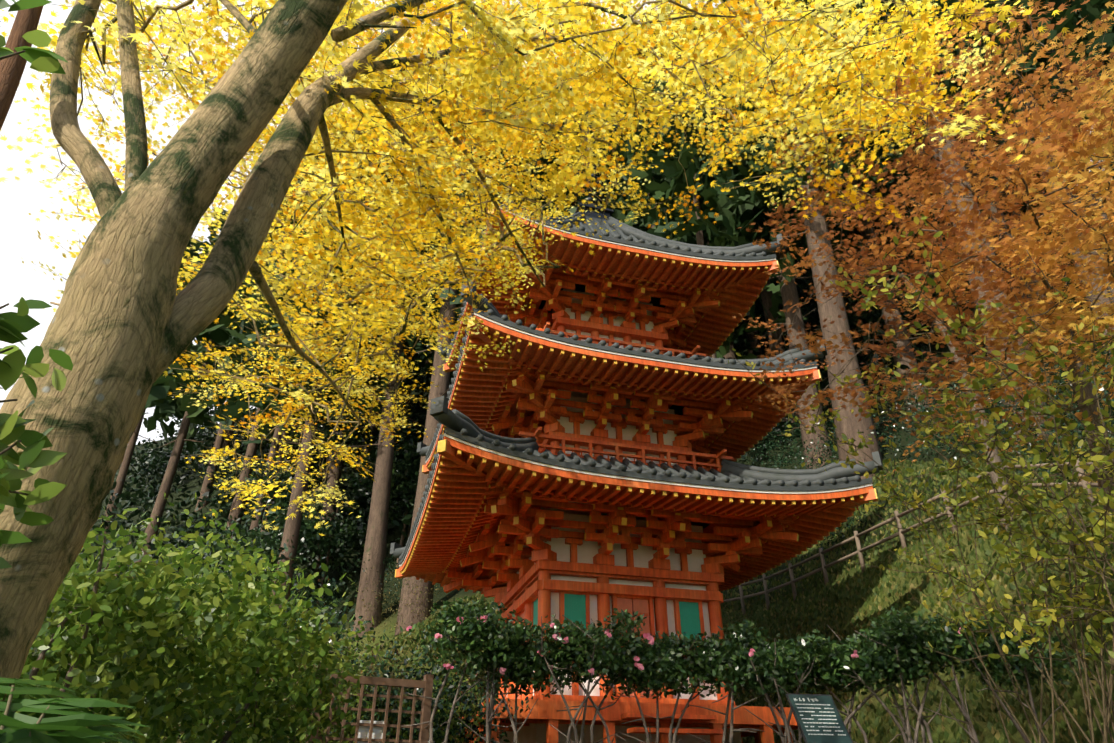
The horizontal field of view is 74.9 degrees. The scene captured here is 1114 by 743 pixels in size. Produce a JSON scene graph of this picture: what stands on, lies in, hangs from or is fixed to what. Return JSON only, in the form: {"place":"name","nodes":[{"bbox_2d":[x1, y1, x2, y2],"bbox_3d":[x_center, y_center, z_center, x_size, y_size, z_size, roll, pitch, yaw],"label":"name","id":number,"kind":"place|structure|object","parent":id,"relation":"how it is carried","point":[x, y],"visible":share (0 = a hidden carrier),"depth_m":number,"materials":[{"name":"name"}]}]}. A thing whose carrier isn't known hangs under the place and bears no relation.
{"place":"outdoors","nodes":[
{"label":"outdoors","id":0,"kind":"place"},
{"bbox_2d":[0,0,1104,444],"bbox_3d":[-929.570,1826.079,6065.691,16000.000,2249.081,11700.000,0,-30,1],"label":"sky","id":1,"kind":"structure","parent":0,"point":[20,202],"depth_m":3408.88,"materials":[{"name":"white"}]},
{"bbox_2d":[24,187,1113,742],"bbox_3d":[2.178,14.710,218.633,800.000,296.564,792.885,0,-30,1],"label":"ground","id":2,"kind":"structure","parent":0,"point":[450,597],"depth_m":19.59,"materials":[{"name":"green plant"}]},
{"bbox_2d":[0,0,72,568],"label":"leaves","id":3,"kind":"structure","parent":2,"relation":"on","point":[33,455],"depth_m":2.23,"materials":[{"name":"green plant"}]},
{"bbox_2d":[0,677,151,742],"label":"fern","id":4,"kind":"object","parent":2,"relation":"on","point":[54,720],"visible":1,"depth_m":1.44,"materials":[{"name":"green plant"}]},
{"bbox_2d":[16,492,485,742],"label":"light shrub","id":5,"kind":"object","parent":2,"relation":"on","point":[120,658],"visible":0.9,"depth_m":5.51,"materials":[{"name":"green plant"}]},
{"bbox_2d":[306,666,433,742],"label":"lattice fence","id":6,"kind":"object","parent":2,"relation":"on","point":[371,731],"depth_m":8.32,"materials":[{"name":"brown wood"}]},
{"bbox_2d":[0,0,1066,700],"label":"maple tree","id":7,"kind":"object","parent":2,"relation":"on","point":[126,328],"visible":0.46,"depth_m":3.44,"materials":[{"name":"yellow plant"}]},
{"bbox_2d":[0,0,1069,535],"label":"tree foliage","id":8,"kind":"object","parent":7,"relation":"attached to","point":[472,82],"visible":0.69,"depth_m":6.24,"materials":[{"name":"yellow plant"}]},
{"bbox_2d":[28,215,1113,742],"bbox_3d":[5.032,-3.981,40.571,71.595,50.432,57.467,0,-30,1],"label":"shrub","id":9,"kind":"object","parent":2,"relation":"on","point":[418,675],"depth_m":12.98,"materials":[{"name":"green plant"}]},
{"bbox_2d":[32,201,1110,742],"bbox_3d":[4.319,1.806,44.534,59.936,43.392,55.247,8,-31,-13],"label":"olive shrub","id":10,"kind":"object","parent":2,"relation":"on","point":[422,621],"visible":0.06,"depth_m":10.36,"materials":[{"name":"green plant"}]},
{"bbox_2d":[65,176,1113,636],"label":"understory","id":11,"kind":"object","parent":2,"relation":"on","point":[155,466],"visible":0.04,"depth_m":42.83,"materials":[{"name":"green plant"}]},
{"bbox_2d":[98,0,1113,645],"bbox_3d":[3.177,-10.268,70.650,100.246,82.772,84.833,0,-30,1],"label":"cedar","id":12,"kind":"object","parent":2,"relation":"on","point":[734,212],"depth_m":29.64,"materials":[{"name":"plant"}]},
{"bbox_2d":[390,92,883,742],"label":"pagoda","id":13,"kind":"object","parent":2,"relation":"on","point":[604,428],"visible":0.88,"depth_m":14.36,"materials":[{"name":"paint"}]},
{"bbox_2d":[179,153,1113,607],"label":"understory foliage","id":14,"kind":"object","parent":2,"relation":"on","point":[333,539],"visible":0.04,"depth_m":29.96,"materials":[{"name":"green plant"}]},
{"bbox_2d":[400,596,1094,742],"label":"hedge","id":15,"kind":"object","parent":2,"relation":"on","point":[510,648],"depth_m":8.65,"materials":[{"name":"green plant"}]},
{"bbox_2d":[785,693,852,742],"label":"info sign","id":16,"kind":"object","parent":2,"relation":"on","point":[818,718],"visible":1,"depth_m":7.62,"materials":[{"name":"green metal"}]},
{"bbox_2d":[723,458,1097,614],"bbox_3d":[7.318,4.689,16.221,2.189,2.997,16.067,13,-33,-21],"label":"bank fence","id":17,"kind":"object","parent":2,"relation":"on","point":[950,510],"visible":0.44,"depth_m":17.39,"materials":[{"name":"brown wood"}]},
{"bbox_2d":[728,214,1113,742],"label":"shrub","id":18,"kind":"object","parent":2,"relation":"on","point":[989,428],"depth_m":5.51,"materials":[{"name":"green plant"}]},
{"bbox_2d":[771,15,1113,546],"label":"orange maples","id":19,"kind":"object","parent":2,"relation":"on","point":[1088,388],"visible":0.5,"depth_m":7.99,"materials":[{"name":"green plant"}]},
{"bbox_2d":[732,0,1113,529],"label":"autumn tree","id":20,"kind":"object","parent":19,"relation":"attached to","point":[1096,143],"visible":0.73,"depth_m":6.99,"materials":[{"name":"orange plant"}]}
]}

